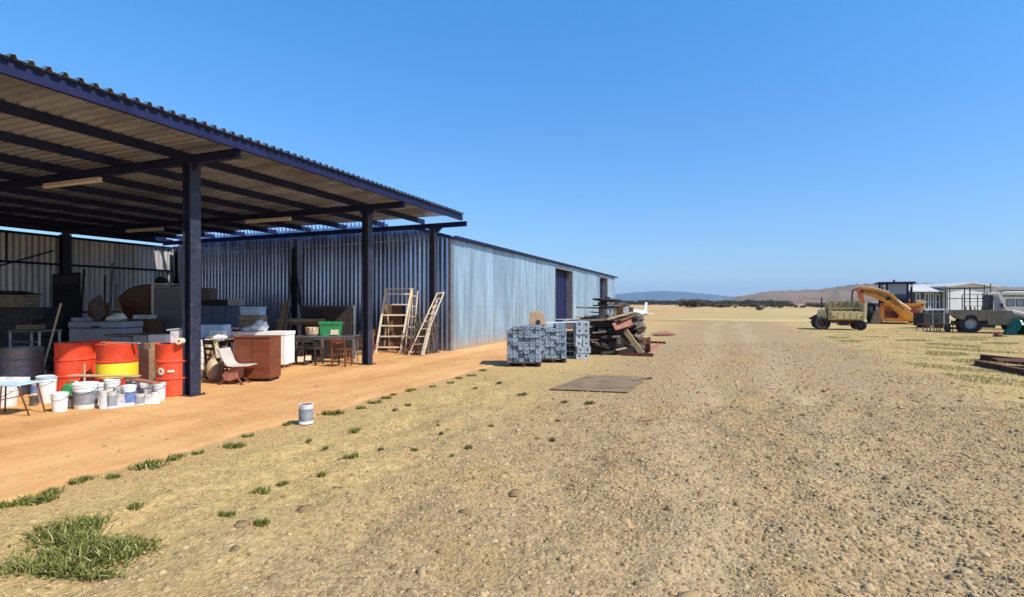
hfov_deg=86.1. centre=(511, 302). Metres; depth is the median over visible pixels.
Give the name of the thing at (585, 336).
hollow block
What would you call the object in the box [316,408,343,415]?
weed tuft
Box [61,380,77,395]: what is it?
plastic can
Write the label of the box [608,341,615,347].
sleeper
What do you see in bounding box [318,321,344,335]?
plastic crate
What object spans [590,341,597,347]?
sleeper
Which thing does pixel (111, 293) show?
pole
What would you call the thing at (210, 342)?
wooden chair
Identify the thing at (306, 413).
paint tin
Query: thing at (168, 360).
oil drum
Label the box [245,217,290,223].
fluorescent lamp
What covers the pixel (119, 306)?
plank
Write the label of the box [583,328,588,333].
hollow block
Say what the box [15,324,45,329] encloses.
crate
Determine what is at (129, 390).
bucket
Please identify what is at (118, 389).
paint tin
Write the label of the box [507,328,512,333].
kerb block
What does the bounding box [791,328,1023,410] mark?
dry grass
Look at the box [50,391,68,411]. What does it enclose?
bucket
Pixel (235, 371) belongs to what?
shell chair
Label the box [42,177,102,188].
fluorescent lamp
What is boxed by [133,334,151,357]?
carton
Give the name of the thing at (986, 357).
steel beam
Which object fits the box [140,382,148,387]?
bucket
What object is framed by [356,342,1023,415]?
gravel
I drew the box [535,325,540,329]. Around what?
kerb block
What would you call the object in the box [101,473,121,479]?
weed tuft
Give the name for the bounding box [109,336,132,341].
carton
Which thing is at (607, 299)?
reel flange
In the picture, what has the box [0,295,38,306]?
crate
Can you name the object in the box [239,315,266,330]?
crate
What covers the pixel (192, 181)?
open shelter
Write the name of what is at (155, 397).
paint tin
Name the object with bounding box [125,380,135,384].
paint tin
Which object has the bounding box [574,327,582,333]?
hollow block
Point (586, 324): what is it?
hollow block
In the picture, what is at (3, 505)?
weed tuft
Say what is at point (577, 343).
hollow block
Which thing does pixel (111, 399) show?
paint tin
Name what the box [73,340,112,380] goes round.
oil drum
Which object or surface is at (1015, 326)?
green tarpaulin
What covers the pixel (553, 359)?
pallet
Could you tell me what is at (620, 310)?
post
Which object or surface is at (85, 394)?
bucket
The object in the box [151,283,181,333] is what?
fridge
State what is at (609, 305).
plank
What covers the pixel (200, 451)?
weed tuft
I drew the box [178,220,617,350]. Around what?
metal shed
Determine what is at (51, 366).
spare tyre
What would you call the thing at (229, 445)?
weed tuft
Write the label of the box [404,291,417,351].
step ladder
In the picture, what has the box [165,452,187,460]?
weed tuft
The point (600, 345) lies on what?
plank
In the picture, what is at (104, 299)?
pole
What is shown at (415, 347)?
brushwood
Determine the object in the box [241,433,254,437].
weed tuft
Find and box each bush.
[674,298,703,307]
[692,300,709,306]
[714,304,726,307]
[767,302,780,307]
[785,303,797,306]
[811,303,823,307]
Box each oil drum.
[0,346,44,394]
[53,341,94,391]
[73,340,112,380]
[94,343,138,384]
[154,343,187,396]
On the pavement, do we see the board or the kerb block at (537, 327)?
the board
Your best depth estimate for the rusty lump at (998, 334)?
25.77 m
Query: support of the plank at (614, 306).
on the plank at (592, 307)
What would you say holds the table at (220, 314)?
on the pavement
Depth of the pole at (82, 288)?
17.54 m
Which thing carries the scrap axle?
on the ground at (698, 328)
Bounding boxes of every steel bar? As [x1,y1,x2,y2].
[621,352,652,356]
[648,343,662,352]
[651,341,665,343]
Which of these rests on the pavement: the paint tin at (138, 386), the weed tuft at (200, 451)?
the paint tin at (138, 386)
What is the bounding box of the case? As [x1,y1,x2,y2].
[201,300,227,305]
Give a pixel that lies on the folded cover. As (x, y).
(15, 293)
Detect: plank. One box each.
[66,374,140,377]
[83,364,85,380]
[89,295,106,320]
[101,342,140,343]
[104,332,151,335]
[116,297,125,321]
[123,377,161,384]
[151,363,155,380]
[218,345,226,380]
[276,302,285,330]
[283,299,289,330]
[421,299,437,355]
[546,321,575,322]
[576,307,612,308]
[578,318,619,320]
[584,319,631,320]
[593,303,624,305]
[593,343,609,348]
[599,305,629,307]
[600,350,618,353]
[606,312,632,319]
[612,318,633,330]
[618,315,634,320]
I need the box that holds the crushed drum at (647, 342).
[624,337,650,351]
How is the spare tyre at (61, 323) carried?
on the spare tyre at (65, 331)
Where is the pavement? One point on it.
(211, 408)
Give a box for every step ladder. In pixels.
[375,288,413,352]
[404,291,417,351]
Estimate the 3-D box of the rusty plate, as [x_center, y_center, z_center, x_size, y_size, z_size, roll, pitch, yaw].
[7.383,1.485,26.855,1.088,0.170,0.758,0,0,-22]
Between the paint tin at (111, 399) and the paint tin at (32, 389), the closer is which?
the paint tin at (111, 399)
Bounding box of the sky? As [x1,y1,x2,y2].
[0,0,1023,296]
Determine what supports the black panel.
on the pavement
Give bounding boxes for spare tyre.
[32,319,67,327]
[33,336,68,345]
[34,327,69,336]
[34,345,53,353]
[44,354,53,362]
[46,363,53,370]
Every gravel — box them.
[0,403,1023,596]
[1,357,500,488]
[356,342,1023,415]
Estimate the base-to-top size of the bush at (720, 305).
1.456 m
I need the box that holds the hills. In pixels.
[713,282,1023,304]
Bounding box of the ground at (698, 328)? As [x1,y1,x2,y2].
[0,304,1023,596]
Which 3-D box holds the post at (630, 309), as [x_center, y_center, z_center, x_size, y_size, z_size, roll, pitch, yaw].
[3.718,0.259,17.121,0.140,0.255,0.127,0,0,21]
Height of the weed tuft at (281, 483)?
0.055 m
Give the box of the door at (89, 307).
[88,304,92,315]
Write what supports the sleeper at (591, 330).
on the sleeper at (622, 337)
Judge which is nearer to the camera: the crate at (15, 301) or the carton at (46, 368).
the carton at (46, 368)
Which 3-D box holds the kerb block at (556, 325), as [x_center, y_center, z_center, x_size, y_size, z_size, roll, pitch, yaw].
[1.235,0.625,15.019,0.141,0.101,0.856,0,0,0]
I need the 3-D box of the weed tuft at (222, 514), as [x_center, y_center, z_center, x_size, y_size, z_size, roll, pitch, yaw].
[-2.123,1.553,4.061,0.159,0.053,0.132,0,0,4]
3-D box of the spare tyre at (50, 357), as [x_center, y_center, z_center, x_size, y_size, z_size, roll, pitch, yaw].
[-10.826,1.286,12.891,0.660,0.200,0.656,0,0,21]
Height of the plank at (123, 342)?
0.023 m
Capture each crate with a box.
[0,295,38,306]
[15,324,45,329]
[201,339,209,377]
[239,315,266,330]
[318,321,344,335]
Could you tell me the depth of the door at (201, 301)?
15.05 m
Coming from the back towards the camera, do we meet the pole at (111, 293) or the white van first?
the white van
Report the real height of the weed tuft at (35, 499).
0.075 m
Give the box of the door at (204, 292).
[201,289,208,299]
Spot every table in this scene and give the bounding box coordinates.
[0,380,45,415]
[201,337,233,369]
[276,318,326,359]
[295,335,359,363]
[917,309,948,328]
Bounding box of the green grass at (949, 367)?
[828,336,1023,386]
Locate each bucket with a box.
[1,386,19,407]
[35,375,55,398]
[37,376,57,403]
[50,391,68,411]
[71,381,99,409]
[98,382,103,403]
[103,378,121,390]
[121,384,136,405]
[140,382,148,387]
[151,382,165,400]
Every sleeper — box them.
[589,321,628,327]
[589,328,594,333]
[589,347,633,353]
[590,334,628,340]
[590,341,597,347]
[597,327,605,333]
[608,327,615,333]
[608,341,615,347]
[616,329,623,334]
[616,341,623,347]
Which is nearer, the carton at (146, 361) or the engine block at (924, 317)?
the carton at (146, 361)
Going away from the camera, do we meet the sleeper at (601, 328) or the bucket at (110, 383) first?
the bucket at (110, 383)
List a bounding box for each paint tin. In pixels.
[29,396,37,405]
[30,383,36,394]
[68,396,73,408]
[99,390,107,408]
[107,391,116,408]
[113,386,121,392]
[116,393,124,407]
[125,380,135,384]
[131,382,140,392]
[135,393,144,405]
[143,388,151,403]
[151,391,159,403]
[299,403,313,424]
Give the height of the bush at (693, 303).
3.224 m
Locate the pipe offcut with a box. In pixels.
[175,338,184,343]
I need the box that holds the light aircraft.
[634,302,653,316]
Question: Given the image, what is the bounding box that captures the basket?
[305,327,319,335]
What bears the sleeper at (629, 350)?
on the ground at (698, 328)
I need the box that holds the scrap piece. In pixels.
[634,333,643,338]
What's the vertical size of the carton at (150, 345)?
0.122 m
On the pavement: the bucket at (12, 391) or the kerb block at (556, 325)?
the bucket at (12, 391)
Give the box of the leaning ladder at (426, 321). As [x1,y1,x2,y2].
[408,292,444,354]
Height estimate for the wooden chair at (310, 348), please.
0.700 m
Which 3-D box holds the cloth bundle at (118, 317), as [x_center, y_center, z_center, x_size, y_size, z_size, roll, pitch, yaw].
[-9.279,0.339,12.850,0.482,0.203,0.306,0,0,0]
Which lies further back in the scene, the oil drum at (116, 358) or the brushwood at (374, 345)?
the brushwood at (374, 345)
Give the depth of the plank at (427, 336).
16.84 m
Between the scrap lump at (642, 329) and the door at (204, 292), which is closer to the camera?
the door at (204, 292)
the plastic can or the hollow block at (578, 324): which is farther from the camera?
the hollow block at (578, 324)
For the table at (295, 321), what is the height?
1.138 m
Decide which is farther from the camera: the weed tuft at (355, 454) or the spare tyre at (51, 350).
the spare tyre at (51, 350)
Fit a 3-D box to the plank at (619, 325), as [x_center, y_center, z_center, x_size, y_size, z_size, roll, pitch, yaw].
[3.385,0.660,16.751,0.666,0.043,0.280,-15,46,-17]
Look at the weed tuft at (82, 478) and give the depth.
4.90 m
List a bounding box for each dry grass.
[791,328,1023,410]
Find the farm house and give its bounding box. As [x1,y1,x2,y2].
[884,282,999,317]
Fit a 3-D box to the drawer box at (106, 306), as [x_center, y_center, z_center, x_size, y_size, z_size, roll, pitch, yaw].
[-11.073,0.210,14.666,0.352,0.421,0.377,0,0,0]
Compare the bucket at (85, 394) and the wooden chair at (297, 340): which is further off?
the wooden chair at (297, 340)
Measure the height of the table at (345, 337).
0.722 m
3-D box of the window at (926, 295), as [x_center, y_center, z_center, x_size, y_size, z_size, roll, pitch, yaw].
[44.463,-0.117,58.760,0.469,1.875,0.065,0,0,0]
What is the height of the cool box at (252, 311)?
0.220 m
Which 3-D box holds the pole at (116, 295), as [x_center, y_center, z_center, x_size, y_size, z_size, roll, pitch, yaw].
[-12.506,0.484,17.254,0.050,2.650,0.059,-31,-31,18]
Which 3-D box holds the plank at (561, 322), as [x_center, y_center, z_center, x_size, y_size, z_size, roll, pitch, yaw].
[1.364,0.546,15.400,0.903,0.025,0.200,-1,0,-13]
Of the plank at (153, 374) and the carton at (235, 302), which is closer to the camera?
the plank at (153, 374)
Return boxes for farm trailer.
[809,298,866,329]
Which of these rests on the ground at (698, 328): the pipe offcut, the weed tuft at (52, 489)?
the weed tuft at (52, 489)
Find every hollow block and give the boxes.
[574,321,582,327]
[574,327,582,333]
[574,333,581,339]
[574,340,581,346]
[575,352,582,358]
[576,346,583,352]
[582,334,589,339]
[582,340,589,346]
[583,321,589,327]
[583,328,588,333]
[583,353,588,358]
[584,347,590,352]
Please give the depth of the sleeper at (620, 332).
16.86 m
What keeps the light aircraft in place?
on the ground at (698, 328)
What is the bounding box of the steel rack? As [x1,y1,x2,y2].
[916,324,963,331]
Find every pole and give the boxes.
[81,269,84,316]
[103,275,105,302]
[109,263,113,315]
[114,284,117,314]
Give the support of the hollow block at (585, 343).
on the hollow block at (587, 349)
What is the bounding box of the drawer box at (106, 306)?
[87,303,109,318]
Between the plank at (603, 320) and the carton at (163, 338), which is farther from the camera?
the plank at (603, 320)
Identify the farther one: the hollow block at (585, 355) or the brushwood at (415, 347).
the brushwood at (415, 347)
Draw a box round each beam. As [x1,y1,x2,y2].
[624,329,643,352]
[624,341,631,347]
[972,360,1023,374]
[978,354,1023,364]
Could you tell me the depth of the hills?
833.33 m
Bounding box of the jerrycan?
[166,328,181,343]
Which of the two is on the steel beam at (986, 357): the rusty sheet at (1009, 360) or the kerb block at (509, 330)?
the rusty sheet at (1009, 360)
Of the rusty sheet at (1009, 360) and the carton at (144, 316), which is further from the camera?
the carton at (144, 316)
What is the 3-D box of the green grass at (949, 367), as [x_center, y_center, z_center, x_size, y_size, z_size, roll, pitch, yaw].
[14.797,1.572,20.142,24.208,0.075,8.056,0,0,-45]
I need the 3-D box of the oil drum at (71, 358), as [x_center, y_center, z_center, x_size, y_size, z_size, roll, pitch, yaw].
[-7.790,1.143,9.750,0.578,0.885,0.578,0,0,0]
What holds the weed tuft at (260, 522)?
on the ground at (698, 328)
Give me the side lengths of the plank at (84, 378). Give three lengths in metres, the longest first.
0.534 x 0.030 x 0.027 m
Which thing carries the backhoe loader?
on the ground at (698, 328)
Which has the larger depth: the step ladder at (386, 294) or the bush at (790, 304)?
the bush at (790, 304)
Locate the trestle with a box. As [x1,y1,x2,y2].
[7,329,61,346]
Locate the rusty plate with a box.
[651,331,675,335]
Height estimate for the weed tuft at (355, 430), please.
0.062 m
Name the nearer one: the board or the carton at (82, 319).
the carton at (82, 319)
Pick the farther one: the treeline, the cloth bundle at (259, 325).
the treeline
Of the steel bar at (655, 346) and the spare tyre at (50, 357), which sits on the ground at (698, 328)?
the steel bar at (655, 346)
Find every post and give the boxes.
[598,308,603,317]
[616,306,623,315]
[628,307,633,314]
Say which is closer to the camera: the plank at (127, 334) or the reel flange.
the plank at (127, 334)
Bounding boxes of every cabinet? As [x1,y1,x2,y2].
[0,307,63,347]
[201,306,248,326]
[233,335,280,381]
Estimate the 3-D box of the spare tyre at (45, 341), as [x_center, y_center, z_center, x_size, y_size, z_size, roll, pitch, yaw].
[-10.838,0.886,12.907,0.660,0.200,0.656,0,0,21]
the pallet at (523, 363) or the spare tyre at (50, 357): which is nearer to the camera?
the spare tyre at (50, 357)
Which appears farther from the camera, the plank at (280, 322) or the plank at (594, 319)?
the plank at (594, 319)
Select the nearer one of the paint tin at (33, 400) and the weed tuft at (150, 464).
the weed tuft at (150, 464)
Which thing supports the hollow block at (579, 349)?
on the hollow block at (578, 355)
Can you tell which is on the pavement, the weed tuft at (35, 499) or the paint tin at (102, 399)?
the paint tin at (102, 399)
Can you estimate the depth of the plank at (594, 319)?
16.87 m
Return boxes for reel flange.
[592,297,622,301]
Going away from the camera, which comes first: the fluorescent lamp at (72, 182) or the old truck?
the fluorescent lamp at (72, 182)
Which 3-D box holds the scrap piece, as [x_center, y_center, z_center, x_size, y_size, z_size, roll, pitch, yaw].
[4.021,1.039,17.366,0.328,0.054,0.161,-17,25,-34]
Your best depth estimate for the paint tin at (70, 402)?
8.21 m
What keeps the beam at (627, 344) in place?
on the sleeper at (629, 350)
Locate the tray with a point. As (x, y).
(11, 379)
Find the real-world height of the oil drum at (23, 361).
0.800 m
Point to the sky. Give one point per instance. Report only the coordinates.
(734, 148)
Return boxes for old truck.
[945,283,1023,332]
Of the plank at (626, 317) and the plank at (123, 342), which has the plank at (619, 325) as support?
the plank at (626, 317)
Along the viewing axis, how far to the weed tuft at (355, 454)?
5.55 m
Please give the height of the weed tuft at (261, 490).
0.059 m
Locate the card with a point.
(300, 358)
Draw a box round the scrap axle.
[944,324,962,331]
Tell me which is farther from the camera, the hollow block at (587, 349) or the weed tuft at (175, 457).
the hollow block at (587, 349)
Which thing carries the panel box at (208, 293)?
on the case
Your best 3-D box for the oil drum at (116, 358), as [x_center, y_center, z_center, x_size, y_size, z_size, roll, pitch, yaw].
[-6.806,1.143,9.450,0.628,0.885,0.628,0,0,0]
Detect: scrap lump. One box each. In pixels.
[630,312,643,321]
[630,321,645,333]
[633,342,644,352]
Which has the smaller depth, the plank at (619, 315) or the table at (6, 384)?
the table at (6, 384)
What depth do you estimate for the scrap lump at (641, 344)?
17.27 m
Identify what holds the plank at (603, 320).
on the sleeper at (596, 324)
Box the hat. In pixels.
[154,277,167,282]
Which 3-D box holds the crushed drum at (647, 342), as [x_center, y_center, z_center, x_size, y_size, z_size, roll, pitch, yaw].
[4.019,1.336,17.595,0.840,0.582,0.588,0,0,15]
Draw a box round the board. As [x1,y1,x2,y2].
[383,305,401,349]
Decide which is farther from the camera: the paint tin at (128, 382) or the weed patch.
the paint tin at (128, 382)
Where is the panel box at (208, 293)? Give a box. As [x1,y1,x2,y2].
[201,288,216,299]
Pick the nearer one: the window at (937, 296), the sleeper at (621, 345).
the sleeper at (621, 345)
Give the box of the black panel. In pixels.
[52,272,80,327]
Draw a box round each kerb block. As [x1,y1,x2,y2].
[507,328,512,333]
[518,325,524,329]
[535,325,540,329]
[553,323,560,327]
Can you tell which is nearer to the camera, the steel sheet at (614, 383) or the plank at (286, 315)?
the steel sheet at (614, 383)
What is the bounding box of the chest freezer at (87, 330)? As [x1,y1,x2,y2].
[68,321,142,341]
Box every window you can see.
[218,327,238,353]
[924,293,928,310]
[930,293,933,310]
[935,294,939,310]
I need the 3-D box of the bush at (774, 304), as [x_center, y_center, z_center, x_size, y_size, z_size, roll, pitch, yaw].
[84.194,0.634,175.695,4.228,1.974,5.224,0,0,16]
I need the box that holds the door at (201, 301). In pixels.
[201,301,226,302]
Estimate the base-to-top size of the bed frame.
1.523 m
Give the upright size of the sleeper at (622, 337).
0.195 m
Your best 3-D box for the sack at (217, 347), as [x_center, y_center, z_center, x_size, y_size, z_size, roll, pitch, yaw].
[-6.286,1.191,11.622,0.201,0.790,0.264,0,0,-17]
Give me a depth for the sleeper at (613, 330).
16.94 m
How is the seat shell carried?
on the kerb block at (537, 327)
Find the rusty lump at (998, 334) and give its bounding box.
[992,332,1002,336]
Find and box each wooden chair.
[202,339,231,379]
[293,338,309,364]
[301,338,323,365]
[330,338,351,366]
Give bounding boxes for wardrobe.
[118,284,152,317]
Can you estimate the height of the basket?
0.226 m
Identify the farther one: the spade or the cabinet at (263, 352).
the cabinet at (263, 352)
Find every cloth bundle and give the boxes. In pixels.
[106,313,126,321]
[205,334,224,341]
[241,320,268,331]
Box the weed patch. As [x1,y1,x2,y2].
[0,509,178,581]
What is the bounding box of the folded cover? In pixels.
[0,290,42,294]
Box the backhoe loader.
[851,280,924,323]
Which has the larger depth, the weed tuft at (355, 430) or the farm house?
the farm house
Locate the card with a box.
[297,356,303,361]
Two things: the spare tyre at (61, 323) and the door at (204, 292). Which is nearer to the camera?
the spare tyre at (61, 323)
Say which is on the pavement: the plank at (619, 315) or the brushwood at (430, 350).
the brushwood at (430, 350)
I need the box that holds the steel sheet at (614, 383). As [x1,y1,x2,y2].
[550,375,645,391]
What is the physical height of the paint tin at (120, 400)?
0.201 m
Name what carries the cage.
on the ground at (698, 328)
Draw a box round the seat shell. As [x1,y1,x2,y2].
[529,311,545,324]
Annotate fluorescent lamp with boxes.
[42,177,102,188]
[125,227,163,232]
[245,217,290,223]
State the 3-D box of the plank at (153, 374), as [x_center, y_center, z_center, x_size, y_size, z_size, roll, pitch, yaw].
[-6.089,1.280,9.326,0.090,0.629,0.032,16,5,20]
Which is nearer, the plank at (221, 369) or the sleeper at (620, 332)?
the plank at (221, 369)
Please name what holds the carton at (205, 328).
on the table at (227, 340)
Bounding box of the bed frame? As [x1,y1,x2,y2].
[302,305,355,358]
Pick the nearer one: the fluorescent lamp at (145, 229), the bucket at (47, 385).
the bucket at (47, 385)
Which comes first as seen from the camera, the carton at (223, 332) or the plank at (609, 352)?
the carton at (223, 332)
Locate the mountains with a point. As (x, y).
(661, 295)
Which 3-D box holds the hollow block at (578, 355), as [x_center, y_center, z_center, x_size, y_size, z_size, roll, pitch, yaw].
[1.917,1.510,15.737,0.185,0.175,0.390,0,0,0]
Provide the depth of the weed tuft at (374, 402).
8.72 m
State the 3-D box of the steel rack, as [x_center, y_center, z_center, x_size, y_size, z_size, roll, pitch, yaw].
[23.977,1.389,30.720,1.891,0.422,1.040,0,0,0]
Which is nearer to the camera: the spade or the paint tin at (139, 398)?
the paint tin at (139, 398)
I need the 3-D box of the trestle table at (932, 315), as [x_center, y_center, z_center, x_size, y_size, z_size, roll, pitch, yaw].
[25.633,0.975,33.350,1.467,1.250,0.700,0,0,0]
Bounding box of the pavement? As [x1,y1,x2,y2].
[0,329,572,501]
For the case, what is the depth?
15.10 m
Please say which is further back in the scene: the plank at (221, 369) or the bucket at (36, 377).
the plank at (221, 369)
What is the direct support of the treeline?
on the ground at (698, 328)
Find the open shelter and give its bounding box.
[0,53,466,396]
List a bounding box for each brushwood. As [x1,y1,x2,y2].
[358,326,377,352]
[395,334,427,354]
[401,311,438,353]
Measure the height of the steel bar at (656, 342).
0.080 m
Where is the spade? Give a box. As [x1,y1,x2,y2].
[44,303,61,374]
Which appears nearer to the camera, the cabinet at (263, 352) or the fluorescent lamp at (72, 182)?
the fluorescent lamp at (72, 182)
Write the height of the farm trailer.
1.926 m
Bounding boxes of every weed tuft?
[0,498,23,508]
[5,490,60,505]
[37,484,67,494]
[67,473,98,485]
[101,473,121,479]
[126,455,170,470]
[127,500,143,509]
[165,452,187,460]
[189,449,205,454]
[217,441,246,448]
[217,508,235,517]
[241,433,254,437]
[246,485,271,494]
[250,517,270,526]
[277,479,289,486]
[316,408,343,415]
[317,471,325,476]
[342,451,361,459]
[347,426,361,433]
[366,399,383,403]
[405,387,416,391]
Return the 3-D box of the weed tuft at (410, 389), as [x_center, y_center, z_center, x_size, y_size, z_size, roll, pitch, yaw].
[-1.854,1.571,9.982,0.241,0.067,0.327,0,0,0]
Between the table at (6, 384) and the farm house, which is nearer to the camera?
the table at (6, 384)
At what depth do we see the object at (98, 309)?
14.40 m
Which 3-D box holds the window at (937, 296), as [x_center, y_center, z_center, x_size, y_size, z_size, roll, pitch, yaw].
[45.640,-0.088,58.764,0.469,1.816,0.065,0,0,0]
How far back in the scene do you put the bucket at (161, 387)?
8.84 m
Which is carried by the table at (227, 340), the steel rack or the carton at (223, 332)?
the carton at (223, 332)
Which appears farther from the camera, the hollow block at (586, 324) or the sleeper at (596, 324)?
the sleeper at (596, 324)
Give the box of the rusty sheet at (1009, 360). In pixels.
[992,358,1023,362]
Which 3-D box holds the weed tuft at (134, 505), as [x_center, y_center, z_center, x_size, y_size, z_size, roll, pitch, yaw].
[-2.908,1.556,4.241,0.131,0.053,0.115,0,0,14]
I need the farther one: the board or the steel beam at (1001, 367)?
the board
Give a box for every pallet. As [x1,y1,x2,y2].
[507,361,540,365]
[541,358,565,361]
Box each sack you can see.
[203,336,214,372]
[206,355,218,380]
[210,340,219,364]
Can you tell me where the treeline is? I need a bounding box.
[615,299,792,304]
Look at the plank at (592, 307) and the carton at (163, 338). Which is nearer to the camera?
the carton at (163, 338)
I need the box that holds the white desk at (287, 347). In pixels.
[231,331,294,368]
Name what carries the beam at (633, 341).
on the ground at (698, 328)
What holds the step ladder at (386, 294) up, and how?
on the pavement
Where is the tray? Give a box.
[0,377,29,381]
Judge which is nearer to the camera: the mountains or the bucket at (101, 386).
the bucket at (101, 386)
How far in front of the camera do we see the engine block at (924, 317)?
35.00 m
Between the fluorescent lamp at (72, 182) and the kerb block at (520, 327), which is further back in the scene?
the kerb block at (520, 327)
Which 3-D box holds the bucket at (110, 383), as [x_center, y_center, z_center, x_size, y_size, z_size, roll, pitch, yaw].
[-6.461,1.408,8.860,0.250,0.357,0.240,0,0,-39]
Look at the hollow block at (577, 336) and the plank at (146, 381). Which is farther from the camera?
the hollow block at (577, 336)
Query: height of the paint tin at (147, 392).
0.242 m
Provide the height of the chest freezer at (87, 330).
1.150 m
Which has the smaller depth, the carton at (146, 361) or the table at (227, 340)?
the carton at (146, 361)
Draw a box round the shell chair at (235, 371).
[216,347,256,384]
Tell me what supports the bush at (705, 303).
on the ground at (698, 328)
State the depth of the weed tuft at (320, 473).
5.04 m
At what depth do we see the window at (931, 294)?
58.73 m
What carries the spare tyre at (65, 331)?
on the spare tyre at (45, 341)
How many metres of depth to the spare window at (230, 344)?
14.21 m
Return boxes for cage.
[563,319,577,357]
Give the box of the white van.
[994,290,1023,311]
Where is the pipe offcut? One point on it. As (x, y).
(179, 340)
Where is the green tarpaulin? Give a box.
[1002,319,1023,334]
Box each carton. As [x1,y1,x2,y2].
[44,365,48,373]
[71,317,92,320]
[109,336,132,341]
[133,315,156,318]
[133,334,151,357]
[139,348,154,379]
[143,342,160,348]
[148,334,169,342]
[201,324,230,337]
[209,330,227,337]
[228,299,243,305]
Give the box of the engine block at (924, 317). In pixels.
[913,310,948,327]
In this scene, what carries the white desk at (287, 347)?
on the pavement
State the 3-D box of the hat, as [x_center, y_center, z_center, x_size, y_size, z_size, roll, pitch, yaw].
[-9.862,-0.644,15.400,0.340,0.190,0.340,0,0,21]
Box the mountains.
[615,291,734,301]
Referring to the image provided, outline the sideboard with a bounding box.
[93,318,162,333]
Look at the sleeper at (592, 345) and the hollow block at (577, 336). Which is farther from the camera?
the sleeper at (592, 345)
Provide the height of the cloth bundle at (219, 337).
0.185 m
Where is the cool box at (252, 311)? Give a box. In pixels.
[239,307,266,315]
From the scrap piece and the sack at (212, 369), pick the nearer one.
the sack at (212, 369)
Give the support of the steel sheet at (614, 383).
on the ground at (698, 328)
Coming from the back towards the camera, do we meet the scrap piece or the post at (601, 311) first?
the scrap piece
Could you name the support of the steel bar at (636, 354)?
on the ground at (698, 328)
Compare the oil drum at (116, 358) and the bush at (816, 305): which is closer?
the oil drum at (116, 358)
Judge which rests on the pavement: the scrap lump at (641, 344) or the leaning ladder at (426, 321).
the leaning ladder at (426, 321)
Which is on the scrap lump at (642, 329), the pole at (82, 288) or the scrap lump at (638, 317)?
the scrap lump at (638, 317)

